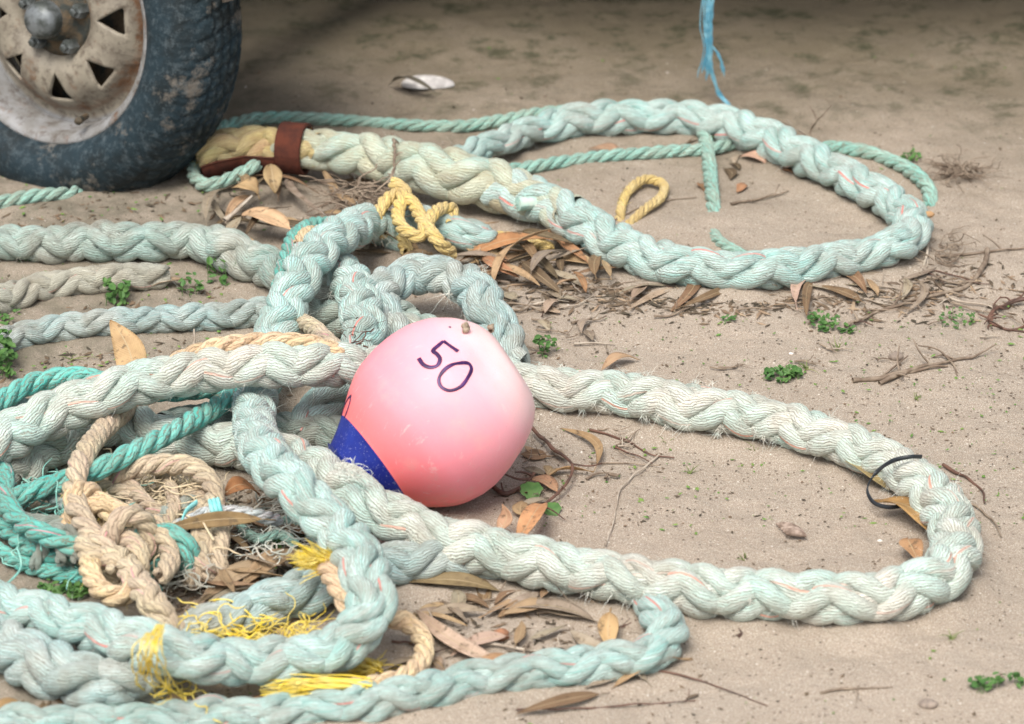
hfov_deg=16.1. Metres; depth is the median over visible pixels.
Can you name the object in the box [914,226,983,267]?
twig clump
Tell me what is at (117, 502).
thin cord
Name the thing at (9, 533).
thin cord
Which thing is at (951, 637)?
grass tuft
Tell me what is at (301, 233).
thin cord
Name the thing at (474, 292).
mooring rope
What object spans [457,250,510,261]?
dry leaf
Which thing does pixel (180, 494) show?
fibre clump
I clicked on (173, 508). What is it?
thin cord
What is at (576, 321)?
twig
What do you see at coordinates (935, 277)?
twig
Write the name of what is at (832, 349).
twig
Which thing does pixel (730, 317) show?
weed patch
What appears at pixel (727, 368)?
twig
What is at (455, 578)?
dry leaf
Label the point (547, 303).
dry leaf
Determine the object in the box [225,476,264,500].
dry leaf
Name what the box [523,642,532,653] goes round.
twig
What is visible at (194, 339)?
twig
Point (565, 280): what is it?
dry leaf
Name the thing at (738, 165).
dry leaf
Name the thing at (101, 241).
mooring rope
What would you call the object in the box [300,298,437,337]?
mooring rope
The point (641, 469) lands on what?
twig
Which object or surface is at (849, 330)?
weed patch
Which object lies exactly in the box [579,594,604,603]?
dry leaf
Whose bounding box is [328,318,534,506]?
buoy
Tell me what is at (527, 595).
dry leaf
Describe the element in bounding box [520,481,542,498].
green leaf
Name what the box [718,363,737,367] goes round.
twig
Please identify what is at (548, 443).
twig
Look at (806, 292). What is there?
dry leaf
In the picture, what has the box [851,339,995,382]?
twig
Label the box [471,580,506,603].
twig
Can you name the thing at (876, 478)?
dry leaf
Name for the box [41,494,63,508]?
thin cord
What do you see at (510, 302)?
twig
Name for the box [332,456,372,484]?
fibre clump
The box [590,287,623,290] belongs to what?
twig
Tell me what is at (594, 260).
dry leaf
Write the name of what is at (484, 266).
dry leaf
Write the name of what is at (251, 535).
thin cord
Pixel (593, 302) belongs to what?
twig
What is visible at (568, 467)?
dry leaf
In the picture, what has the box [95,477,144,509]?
thin cord
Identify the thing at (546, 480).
dry leaf
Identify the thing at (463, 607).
dry leaf
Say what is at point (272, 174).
dry leaf
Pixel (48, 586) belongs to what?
weed patch
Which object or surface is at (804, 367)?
grass tuft
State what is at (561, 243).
dry leaf
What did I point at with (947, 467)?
twig
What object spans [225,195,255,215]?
dry leaf
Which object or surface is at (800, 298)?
twig
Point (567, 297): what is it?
dry leaf
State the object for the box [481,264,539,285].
dry leaf
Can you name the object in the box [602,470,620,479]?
twig
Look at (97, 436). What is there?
thin cord
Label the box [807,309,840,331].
weed patch
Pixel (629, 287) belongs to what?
dry leaf
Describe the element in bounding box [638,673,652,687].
dry leaf
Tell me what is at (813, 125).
twig
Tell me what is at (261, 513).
thin cord
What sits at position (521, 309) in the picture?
twig
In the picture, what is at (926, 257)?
twig
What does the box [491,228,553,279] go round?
dry leaf
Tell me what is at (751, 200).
twig
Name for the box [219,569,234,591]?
dry leaf
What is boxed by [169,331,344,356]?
thin cord
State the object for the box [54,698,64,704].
dry leaf
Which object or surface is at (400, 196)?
knotted rope
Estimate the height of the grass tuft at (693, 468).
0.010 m
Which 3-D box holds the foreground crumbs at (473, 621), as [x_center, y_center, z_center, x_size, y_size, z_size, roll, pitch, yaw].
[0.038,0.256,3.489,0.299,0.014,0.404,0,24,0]
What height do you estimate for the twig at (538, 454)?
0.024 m
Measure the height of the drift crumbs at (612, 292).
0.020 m
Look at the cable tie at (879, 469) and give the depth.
3.70 m
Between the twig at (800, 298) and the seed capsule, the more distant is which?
the twig at (800, 298)
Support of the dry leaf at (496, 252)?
on the ground
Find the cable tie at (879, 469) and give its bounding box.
[866,454,921,508]
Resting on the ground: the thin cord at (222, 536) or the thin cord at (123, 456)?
the thin cord at (123, 456)
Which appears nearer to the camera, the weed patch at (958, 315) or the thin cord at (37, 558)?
the thin cord at (37, 558)
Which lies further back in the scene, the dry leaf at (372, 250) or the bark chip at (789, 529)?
the dry leaf at (372, 250)
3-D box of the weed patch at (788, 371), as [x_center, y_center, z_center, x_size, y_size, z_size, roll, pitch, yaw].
[0.299,0.014,3.999,0.040,0.016,0.036,18,30,35]
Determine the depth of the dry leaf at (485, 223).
4.38 m
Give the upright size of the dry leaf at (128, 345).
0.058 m
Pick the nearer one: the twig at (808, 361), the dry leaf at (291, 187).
the twig at (808, 361)
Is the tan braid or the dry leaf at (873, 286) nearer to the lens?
the tan braid
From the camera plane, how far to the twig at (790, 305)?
4.18 m
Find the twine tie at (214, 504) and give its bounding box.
[181,497,222,519]
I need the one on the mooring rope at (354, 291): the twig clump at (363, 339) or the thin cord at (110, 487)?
the twig clump at (363, 339)
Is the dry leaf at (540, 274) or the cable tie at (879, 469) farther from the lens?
the dry leaf at (540, 274)
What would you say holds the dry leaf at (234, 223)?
on the ground
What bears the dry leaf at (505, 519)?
on the ground
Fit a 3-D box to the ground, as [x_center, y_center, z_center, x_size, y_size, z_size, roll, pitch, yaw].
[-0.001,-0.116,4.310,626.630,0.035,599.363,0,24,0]
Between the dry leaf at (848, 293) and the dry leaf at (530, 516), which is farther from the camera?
the dry leaf at (848, 293)
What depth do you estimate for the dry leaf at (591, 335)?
4.10 m
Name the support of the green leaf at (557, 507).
on the ground
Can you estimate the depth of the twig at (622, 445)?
3.85 m
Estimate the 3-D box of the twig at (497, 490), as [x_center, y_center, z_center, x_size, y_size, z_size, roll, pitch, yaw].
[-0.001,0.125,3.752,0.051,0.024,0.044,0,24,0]
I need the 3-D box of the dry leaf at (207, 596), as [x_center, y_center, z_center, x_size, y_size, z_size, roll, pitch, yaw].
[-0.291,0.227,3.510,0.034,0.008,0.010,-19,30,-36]
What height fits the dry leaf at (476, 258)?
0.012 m
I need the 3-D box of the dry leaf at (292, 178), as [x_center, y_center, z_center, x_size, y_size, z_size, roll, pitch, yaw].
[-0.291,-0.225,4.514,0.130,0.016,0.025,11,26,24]
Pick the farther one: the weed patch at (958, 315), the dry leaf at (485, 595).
the weed patch at (958, 315)
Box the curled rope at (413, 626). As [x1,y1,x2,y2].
[260,610,434,696]
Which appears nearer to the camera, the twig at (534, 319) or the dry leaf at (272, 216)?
the twig at (534, 319)
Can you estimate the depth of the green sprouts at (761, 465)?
3.91 m
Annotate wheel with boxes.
[0,0,241,191]
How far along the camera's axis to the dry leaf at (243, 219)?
4.39 m
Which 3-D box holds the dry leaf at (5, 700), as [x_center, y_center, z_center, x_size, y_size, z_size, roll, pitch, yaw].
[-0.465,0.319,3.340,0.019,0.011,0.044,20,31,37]
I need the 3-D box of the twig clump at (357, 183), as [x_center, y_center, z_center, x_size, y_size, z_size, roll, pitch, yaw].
[-0.186,-0.199,4.395,0.150,0.076,0.295,0,24,0]
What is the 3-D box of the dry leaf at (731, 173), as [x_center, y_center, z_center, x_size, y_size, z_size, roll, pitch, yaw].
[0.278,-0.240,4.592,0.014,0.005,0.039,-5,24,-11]
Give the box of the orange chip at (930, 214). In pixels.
[926,211,934,217]
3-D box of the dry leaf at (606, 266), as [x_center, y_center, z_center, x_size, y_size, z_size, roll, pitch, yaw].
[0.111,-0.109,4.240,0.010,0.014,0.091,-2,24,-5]
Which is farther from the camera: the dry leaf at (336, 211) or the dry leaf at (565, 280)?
the dry leaf at (336, 211)
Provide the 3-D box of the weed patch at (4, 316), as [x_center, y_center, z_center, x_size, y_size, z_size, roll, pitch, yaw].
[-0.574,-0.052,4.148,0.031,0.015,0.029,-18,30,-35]
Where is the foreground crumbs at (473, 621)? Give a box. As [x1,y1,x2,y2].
[404,602,702,723]
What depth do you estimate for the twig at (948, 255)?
4.34 m
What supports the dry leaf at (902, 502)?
on the ground
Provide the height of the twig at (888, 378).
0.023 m
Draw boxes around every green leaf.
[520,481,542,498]
[544,502,561,515]
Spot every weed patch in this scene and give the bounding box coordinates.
[0,306,20,322]
[0,321,17,377]
[37,579,58,590]
[52,579,88,600]
[103,277,130,305]
[177,272,203,297]
[206,256,235,286]
[260,539,282,551]
[532,334,556,358]
[720,314,736,321]
[763,364,802,382]
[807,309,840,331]
[837,322,856,333]
[900,147,921,160]
[937,305,974,329]
[967,671,1006,693]
[1007,672,1023,689]
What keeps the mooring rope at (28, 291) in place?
on the ground
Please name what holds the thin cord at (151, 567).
on the ground
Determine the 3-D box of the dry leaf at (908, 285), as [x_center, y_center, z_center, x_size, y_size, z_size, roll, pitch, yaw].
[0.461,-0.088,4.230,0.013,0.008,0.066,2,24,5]
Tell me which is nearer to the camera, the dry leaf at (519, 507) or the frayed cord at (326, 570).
the frayed cord at (326, 570)
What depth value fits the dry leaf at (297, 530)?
3.63 m
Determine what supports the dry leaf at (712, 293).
on the ground
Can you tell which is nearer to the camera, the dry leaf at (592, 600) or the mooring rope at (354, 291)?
the dry leaf at (592, 600)
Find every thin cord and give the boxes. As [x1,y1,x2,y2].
[0,185,82,208]
[0,366,236,506]
[0,461,76,556]
[0,512,62,524]
[0,518,79,567]
[0,541,82,583]
[29,522,67,570]
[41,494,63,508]
[60,406,137,574]
[62,523,78,566]
[78,555,132,607]
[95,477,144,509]
[95,491,171,527]
[107,453,226,506]
[123,478,160,513]
[133,514,180,583]
[133,523,199,573]
[150,559,162,590]
[155,473,184,521]
[157,493,201,517]
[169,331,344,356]
[172,504,283,529]
[178,484,205,517]
[182,528,216,590]
[186,105,561,191]
[210,526,230,575]
[237,524,299,548]
[271,216,326,285]
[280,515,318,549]
[293,225,315,243]
[296,314,340,341]
[497,231,553,252]
[510,139,735,172]
[615,174,668,223]
[696,130,720,211]
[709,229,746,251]
[821,140,937,206]
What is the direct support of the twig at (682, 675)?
on the ground
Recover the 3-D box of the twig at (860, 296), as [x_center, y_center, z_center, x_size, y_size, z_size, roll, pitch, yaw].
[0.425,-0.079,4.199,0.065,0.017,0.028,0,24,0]
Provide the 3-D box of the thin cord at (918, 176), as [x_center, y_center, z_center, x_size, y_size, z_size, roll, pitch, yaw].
[0.476,-0.241,4.588,0.063,0.029,0.245,-14,28,-28]
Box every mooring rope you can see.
[0,198,415,692]
[0,218,420,315]
[0,262,176,314]
[0,296,266,350]
[0,341,985,631]
[0,539,498,707]
[0,590,693,723]
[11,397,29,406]
[158,403,340,447]
[193,98,933,289]
[287,254,390,445]
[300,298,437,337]
[368,253,533,363]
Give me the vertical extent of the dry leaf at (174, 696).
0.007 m
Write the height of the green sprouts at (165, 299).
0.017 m
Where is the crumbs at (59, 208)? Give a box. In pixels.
[0,191,261,382]
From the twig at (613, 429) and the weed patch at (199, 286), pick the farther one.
the weed patch at (199, 286)
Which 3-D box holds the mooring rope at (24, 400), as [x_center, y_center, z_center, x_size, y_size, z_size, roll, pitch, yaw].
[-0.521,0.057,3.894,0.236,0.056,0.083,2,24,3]
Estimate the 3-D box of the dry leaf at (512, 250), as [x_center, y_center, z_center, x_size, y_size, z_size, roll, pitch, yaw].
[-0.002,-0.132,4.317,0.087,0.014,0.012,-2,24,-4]
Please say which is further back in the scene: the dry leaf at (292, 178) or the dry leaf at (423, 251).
the dry leaf at (292, 178)
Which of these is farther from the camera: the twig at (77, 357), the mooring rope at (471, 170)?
the mooring rope at (471, 170)
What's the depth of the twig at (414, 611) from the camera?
3.50 m
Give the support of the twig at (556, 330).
on the ground
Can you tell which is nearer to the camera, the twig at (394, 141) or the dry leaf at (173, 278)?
the dry leaf at (173, 278)
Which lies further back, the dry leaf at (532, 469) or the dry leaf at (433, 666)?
the dry leaf at (532, 469)
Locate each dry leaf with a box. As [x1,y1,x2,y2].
[0,697,23,707]
[38,700,50,707]
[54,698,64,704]
[109,320,146,364]
[151,276,187,286]
[166,693,188,700]
[173,511,275,529]
[185,599,208,603]
[196,579,253,585]
[197,591,220,603]
[201,559,261,597]
[202,188,227,225]
[208,586,250,601]
[211,198,229,227]
[216,215,241,223]
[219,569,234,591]
[221,209,292,227]
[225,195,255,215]
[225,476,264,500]
[226,217,240,228]
[226,567,282,576]
[230,532,253,554]
[232,177,259,199]
[235,177,263,192]
[237,173,249,194]
[238,552,286,565]
[241,207,290,229]
[241,549,305,585]
[245,206,289,234]
[245,552,280,565]
[250,174,318,193]
[252,522,272,530]
[263,164,281,193]
[271,625,283,634]
[276,184,281,201]
[280,523,305,534]
[281,532,303,548]
[284,176,320,211]
[288,219,299,225]
[322,170,337,190]
[324,209,341,213]
[330,191,356,205]
[336,192,344,209]
[345,178,375,184]
[355,249,389,252]
[375,657,411,673]
[389,76,435,92]
[401,249,431,256]
[410,571,501,591]
[411,242,418,248]
[412,611,467,625]
[415,607,436,618]
[416,609,493,659]
[419,602,443,609]
[429,603,488,616]
[430,654,442,667]
[430,663,443,670]
[432,659,444,670]
[442,600,467,622]
[450,589,466,621]
[450,631,513,656]
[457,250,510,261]
[460,232,558,260]
[465,593,488,607]
[466,248,478,264]
[470,250,499,262]
[473,221,498,257]
[476,578,489,606]
[477,264,491,267]
[478,599,514,617]
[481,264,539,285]
[481,266,490,274]
[481,653,503,659]
[482,256,518,277]
[490,598,597,623]
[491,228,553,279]
[494,590,520,605]
[495,279,509,282]
[496,248,525,251]
[497,504,512,528]
[497,599,517,616]
[502,597,547,614]
[504,292,518,300]
[505,249,525,260]
[506,252,558,262]
[509,592,538,602]
[512,500,527,514]
[514,621,525,647]
[516,503,547,533]
[516,691,609,713]
[517,228,573,243]
[519,240,536,256]
[519,260,562,294]
[521,449,550,459]
[521,466,544,474]
[523,497,548,503]
[526,251,564,286]
[529,250,568,278]
[530,624,566,638]
[531,475,560,494]
[536,608,597,621]
[537,320,550,332]
[538,247,585,263]
[539,466,593,482]
[540,588,548,597]
[541,305,559,312]
[542,269,592,292]
[543,299,557,312]
[543,465,556,474]
[546,287,560,297]
[548,230,566,249]
[549,253,588,263]
[550,449,565,458]
[556,256,563,270]
[556,278,576,284]
[557,295,576,299]
[561,428,602,471]
[563,243,587,262]
[570,629,600,646]
[572,265,617,274]
[572,270,586,291]
[577,317,593,332]
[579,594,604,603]
[584,329,594,339]
[585,678,615,687]
[588,254,600,278]
[589,143,618,149]
[598,608,618,640]
[601,260,611,279]
[601,352,639,369]
[611,657,692,688]
[618,284,665,292]
[628,286,676,309]
[630,283,648,301]
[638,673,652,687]
[671,283,700,311]
[673,287,721,309]
[696,182,704,190]
[722,167,736,179]
[729,163,740,169]
[731,154,743,166]
[736,183,746,191]
[740,150,766,162]
[790,280,805,310]
[802,281,812,316]
[820,285,865,303]
[845,271,866,293]
[845,461,889,489]
[861,270,889,275]
[866,278,878,294]
[874,496,926,529]
[899,537,922,557]
[900,267,936,279]
[901,276,912,299]
[903,278,928,314]
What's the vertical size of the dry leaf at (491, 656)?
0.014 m
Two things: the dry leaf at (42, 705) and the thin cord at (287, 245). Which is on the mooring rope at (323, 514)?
the thin cord at (287, 245)
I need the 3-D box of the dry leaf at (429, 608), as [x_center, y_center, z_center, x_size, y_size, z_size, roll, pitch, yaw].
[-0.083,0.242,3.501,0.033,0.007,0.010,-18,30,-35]
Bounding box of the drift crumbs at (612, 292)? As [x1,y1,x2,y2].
[496,244,1023,331]
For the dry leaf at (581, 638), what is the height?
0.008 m
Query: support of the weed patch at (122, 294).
on the ground
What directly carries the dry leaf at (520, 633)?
on the ground
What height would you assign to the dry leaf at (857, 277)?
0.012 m
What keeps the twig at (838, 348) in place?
on the ground
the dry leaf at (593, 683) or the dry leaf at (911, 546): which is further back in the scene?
the dry leaf at (911, 546)
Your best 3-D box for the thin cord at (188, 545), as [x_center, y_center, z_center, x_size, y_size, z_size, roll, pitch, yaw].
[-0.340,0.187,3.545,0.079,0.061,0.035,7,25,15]
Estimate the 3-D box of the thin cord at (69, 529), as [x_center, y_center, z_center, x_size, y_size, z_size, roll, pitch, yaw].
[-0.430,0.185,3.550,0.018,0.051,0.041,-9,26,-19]
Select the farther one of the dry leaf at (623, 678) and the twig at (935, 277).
the twig at (935, 277)
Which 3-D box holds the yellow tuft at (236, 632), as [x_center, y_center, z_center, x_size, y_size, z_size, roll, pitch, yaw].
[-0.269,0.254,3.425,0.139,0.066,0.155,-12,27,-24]
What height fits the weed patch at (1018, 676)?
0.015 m
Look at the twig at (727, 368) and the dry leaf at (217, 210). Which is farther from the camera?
the dry leaf at (217, 210)
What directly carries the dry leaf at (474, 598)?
on the ground
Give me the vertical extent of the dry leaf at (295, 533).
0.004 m
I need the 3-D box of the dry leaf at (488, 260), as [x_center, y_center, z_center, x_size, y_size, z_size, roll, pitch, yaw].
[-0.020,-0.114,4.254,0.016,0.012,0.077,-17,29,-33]
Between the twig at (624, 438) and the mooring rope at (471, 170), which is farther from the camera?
the mooring rope at (471, 170)
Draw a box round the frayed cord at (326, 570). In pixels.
[288,538,346,612]
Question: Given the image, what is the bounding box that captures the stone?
[918,698,937,708]
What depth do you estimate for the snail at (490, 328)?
3.71 m
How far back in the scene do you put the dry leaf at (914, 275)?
4.26 m
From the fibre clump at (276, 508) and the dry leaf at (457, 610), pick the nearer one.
the dry leaf at (457, 610)
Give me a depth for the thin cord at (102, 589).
3.46 m
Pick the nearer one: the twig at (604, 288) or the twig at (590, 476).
the twig at (590, 476)
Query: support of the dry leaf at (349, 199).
on the ground
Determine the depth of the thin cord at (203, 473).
3.66 m
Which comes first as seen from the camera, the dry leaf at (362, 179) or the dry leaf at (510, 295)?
the dry leaf at (510, 295)
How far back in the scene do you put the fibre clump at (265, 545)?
3.60 m
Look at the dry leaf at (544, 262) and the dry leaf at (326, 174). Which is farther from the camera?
the dry leaf at (326, 174)
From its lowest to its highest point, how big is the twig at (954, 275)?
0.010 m
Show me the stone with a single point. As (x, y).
(927, 703)
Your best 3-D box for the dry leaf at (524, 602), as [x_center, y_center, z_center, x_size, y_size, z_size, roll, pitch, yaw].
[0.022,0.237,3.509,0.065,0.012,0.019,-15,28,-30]
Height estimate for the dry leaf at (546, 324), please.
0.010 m
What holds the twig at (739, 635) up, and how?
on the ground
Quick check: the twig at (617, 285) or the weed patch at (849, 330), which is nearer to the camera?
the weed patch at (849, 330)
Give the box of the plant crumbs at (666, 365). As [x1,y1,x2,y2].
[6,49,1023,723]
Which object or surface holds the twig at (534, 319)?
on the ground
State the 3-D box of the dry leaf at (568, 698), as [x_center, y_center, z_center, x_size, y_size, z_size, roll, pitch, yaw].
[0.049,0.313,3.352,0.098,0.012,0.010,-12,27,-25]
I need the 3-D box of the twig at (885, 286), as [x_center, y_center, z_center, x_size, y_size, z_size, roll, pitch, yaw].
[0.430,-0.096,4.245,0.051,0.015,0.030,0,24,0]
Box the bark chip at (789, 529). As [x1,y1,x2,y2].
[776,522,806,536]
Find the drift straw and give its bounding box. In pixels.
[505,260,1017,331]
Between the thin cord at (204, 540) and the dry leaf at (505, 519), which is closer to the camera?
the thin cord at (204, 540)
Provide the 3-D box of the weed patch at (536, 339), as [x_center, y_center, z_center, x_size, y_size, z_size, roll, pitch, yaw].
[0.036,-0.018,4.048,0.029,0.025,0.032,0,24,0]
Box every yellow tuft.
[131,624,227,723]
[176,598,295,639]
[248,593,335,637]
[334,651,401,677]
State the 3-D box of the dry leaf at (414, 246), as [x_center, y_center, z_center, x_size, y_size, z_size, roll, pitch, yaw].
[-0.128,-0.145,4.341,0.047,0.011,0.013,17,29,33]
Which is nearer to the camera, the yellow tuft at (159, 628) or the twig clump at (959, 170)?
the yellow tuft at (159, 628)
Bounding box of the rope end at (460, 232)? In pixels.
[392,205,497,251]
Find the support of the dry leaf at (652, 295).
on the ground
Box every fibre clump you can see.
[0,458,153,589]
[72,448,240,593]
[130,473,235,529]
[155,545,225,598]
[225,478,317,577]
[225,497,303,565]
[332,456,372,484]
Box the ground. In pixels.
[0,0,1023,723]
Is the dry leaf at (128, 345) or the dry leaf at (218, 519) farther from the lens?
the dry leaf at (128, 345)
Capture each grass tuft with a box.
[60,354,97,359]
[685,465,697,473]
[796,359,817,372]
[832,337,841,350]
[938,628,964,640]
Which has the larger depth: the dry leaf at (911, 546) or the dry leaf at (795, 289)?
the dry leaf at (795, 289)
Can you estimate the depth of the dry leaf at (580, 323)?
4.12 m
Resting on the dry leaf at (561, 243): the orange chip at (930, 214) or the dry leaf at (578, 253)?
the dry leaf at (578, 253)
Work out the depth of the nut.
4.04 m
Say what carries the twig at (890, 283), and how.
on the ground
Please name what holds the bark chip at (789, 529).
on the ground
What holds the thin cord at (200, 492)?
on the fibre clump at (161, 498)
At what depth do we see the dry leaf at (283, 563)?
3.60 m
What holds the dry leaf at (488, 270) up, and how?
on the ground
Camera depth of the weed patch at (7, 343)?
4.01 m
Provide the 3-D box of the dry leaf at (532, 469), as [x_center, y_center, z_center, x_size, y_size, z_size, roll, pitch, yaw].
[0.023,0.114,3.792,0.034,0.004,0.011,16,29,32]
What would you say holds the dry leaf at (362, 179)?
on the ground
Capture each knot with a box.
[59,479,113,526]
[72,502,157,585]
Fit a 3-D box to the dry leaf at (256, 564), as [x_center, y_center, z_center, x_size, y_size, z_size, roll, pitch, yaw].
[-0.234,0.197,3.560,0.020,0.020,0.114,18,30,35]
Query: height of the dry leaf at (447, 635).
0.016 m
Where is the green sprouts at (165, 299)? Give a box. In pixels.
[2,189,264,367]
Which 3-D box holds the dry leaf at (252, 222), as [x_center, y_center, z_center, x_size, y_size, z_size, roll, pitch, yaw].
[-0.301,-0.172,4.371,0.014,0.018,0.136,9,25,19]
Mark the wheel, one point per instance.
(141, 91)
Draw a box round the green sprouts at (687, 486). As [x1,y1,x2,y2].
[543,312,1023,527]
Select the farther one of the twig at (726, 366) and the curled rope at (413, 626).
the twig at (726, 366)
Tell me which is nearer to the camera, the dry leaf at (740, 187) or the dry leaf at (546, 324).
the dry leaf at (546, 324)
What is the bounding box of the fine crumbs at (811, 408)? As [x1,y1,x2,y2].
[544,310,1023,526]
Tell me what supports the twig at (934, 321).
on the ground
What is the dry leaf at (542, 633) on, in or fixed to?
on the ground
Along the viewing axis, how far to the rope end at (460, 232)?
4.30 m
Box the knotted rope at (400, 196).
[374,177,458,258]
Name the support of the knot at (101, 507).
on the thin cord at (49, 519)
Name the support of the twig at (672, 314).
on the ground
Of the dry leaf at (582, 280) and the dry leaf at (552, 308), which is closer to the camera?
the dry leaf at (552, 308)
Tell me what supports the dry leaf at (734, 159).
on the ground
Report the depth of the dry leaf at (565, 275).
4.25 m
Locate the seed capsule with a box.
[494,628,508,640]
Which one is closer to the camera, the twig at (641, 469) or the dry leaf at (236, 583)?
the dry leaf at (236, 583)
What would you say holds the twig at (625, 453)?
on the ground
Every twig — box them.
[193,329,195,343]
[222,195,252,222]
[351,133,402,194]
[392,640,413,646]
[413,608,432,616]
[439,598,494,603]
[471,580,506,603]
[481,633,574,651]
[492,471,535,495]
[506,295,558,313]
[513,298,539,310]
[516,688,695,710]
[522,433,558,462]
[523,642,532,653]
[526,346,551,354]
[531,316,555,320]
[531,426,601,519]
[533,291,568,303]
[536,316,576,335]
[536,585,568,613]
[563,295,604,306]
[571,303,606,323]
[573,296,617,307]
[573,333,614,348]
[585,472,616,479]
[589,428,673,457]
[589,461,659,465]
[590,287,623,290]
[597,426,630,434]
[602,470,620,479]
[603,454,659,545]
[608,429,639,446]
[613,441,641,459]
[615,197,696,220]
[615,446,652,463]
[616,279,643,286]
[618,429,634,446]
[618,618,638,628]
[654,299,695,317]
[658,670,767,705]
[710,364,750,369]
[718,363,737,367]
[730,184,788,204]
[731,299,780,309]
[735,624,766,637]
[776,301,802,313]
[778,289,834,305]
[781,102,830,136]
[790,293,840,304]
[794,354,826,366]
[819,339,836,351]
[820,687,891,702]
[826,347,852,349]
[844,247,989,327]
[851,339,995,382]
[853,288,906,304]
[854,320,872,325]
[866,308,919,309]
[876,281,899,289]
[877,270,899,289]
[878,346,947,384]
[909,243,928,271]
[923,270,990,284]
[924,317,947,324]
[926,272,964,285]
[937,234,1023,257]
[938,293,998,312]
[942,463,984,501]
[946,298,1022,324]
[948,275,977,283]
[971,503,1001,537]
[977,292,1023,332]
[979,334,999,337]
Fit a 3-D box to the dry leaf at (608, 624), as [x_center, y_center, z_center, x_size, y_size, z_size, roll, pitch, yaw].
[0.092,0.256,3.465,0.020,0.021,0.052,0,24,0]
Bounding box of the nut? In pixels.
[888,351,902,360]
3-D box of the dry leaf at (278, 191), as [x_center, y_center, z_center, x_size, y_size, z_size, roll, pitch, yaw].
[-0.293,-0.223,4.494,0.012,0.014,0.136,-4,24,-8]
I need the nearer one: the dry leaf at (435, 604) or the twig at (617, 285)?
the dry leaf at (435, 604)
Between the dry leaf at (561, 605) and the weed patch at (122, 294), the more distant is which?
the weed patch at (122, 294)
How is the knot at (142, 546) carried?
attached to the thin cord at (97, 436)
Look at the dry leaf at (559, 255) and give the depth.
4.30 m
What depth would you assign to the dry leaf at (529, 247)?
4.30 m
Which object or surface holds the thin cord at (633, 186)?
on the ground
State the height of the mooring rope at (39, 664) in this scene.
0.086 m
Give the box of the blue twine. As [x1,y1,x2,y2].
[697,0,730,104]
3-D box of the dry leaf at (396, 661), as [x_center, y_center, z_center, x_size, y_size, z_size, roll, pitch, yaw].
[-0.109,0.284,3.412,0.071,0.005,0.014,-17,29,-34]
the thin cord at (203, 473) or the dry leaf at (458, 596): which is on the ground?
the dry leaf at (458, 596)
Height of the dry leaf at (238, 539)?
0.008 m
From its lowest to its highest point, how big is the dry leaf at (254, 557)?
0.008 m
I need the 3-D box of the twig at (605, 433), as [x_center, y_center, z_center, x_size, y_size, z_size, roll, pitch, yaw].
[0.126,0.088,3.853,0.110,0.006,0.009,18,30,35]
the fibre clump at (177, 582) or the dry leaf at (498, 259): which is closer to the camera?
the fibre clump at (177, 582)
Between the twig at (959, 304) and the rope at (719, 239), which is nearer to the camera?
the twig at (959, 304)
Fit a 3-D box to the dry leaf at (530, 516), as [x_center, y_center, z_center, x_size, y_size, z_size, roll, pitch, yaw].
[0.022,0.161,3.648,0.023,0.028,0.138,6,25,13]
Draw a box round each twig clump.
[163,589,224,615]
[188,492,262,561]
[299,163,421,246]
[335,317,385,347]
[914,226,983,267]
[920,144,1011,189]
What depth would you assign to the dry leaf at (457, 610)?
3.50 m
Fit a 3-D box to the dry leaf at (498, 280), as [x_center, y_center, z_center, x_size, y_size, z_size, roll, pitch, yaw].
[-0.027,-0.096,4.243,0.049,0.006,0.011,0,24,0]
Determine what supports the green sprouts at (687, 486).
on the ground
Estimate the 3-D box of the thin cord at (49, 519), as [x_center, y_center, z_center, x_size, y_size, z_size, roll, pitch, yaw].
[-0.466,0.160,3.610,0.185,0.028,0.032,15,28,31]
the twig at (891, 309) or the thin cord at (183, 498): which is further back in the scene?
the twig at (891, 309)
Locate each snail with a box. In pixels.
[461,321,469,332]
[487,323,493,332]
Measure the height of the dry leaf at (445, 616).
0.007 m
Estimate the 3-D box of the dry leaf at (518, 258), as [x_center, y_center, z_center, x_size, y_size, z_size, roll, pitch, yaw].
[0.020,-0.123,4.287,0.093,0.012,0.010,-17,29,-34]
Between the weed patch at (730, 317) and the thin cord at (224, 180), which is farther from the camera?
the thin cord at (224, 180)
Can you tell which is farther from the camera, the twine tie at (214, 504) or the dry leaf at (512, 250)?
the dry leaf at (512, 250)
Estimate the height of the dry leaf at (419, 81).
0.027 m
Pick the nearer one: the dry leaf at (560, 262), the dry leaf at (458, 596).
the dry leaf at (458, 596)
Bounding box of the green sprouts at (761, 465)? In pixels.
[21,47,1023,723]
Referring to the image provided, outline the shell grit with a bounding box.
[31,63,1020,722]
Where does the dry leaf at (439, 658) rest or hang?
on the ground
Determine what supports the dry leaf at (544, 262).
on the ground
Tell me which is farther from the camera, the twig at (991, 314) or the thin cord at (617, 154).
the thin cord at (617, 154)
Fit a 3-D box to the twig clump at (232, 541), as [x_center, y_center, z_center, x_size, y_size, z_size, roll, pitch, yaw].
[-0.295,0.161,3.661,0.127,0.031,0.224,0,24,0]
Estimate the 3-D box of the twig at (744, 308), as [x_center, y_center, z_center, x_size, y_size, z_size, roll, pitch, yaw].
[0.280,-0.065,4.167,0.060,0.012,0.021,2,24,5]
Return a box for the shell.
[401,75,454,88]
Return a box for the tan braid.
[112,545,185,629]
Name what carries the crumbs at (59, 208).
on the ground
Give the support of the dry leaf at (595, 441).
on the ground

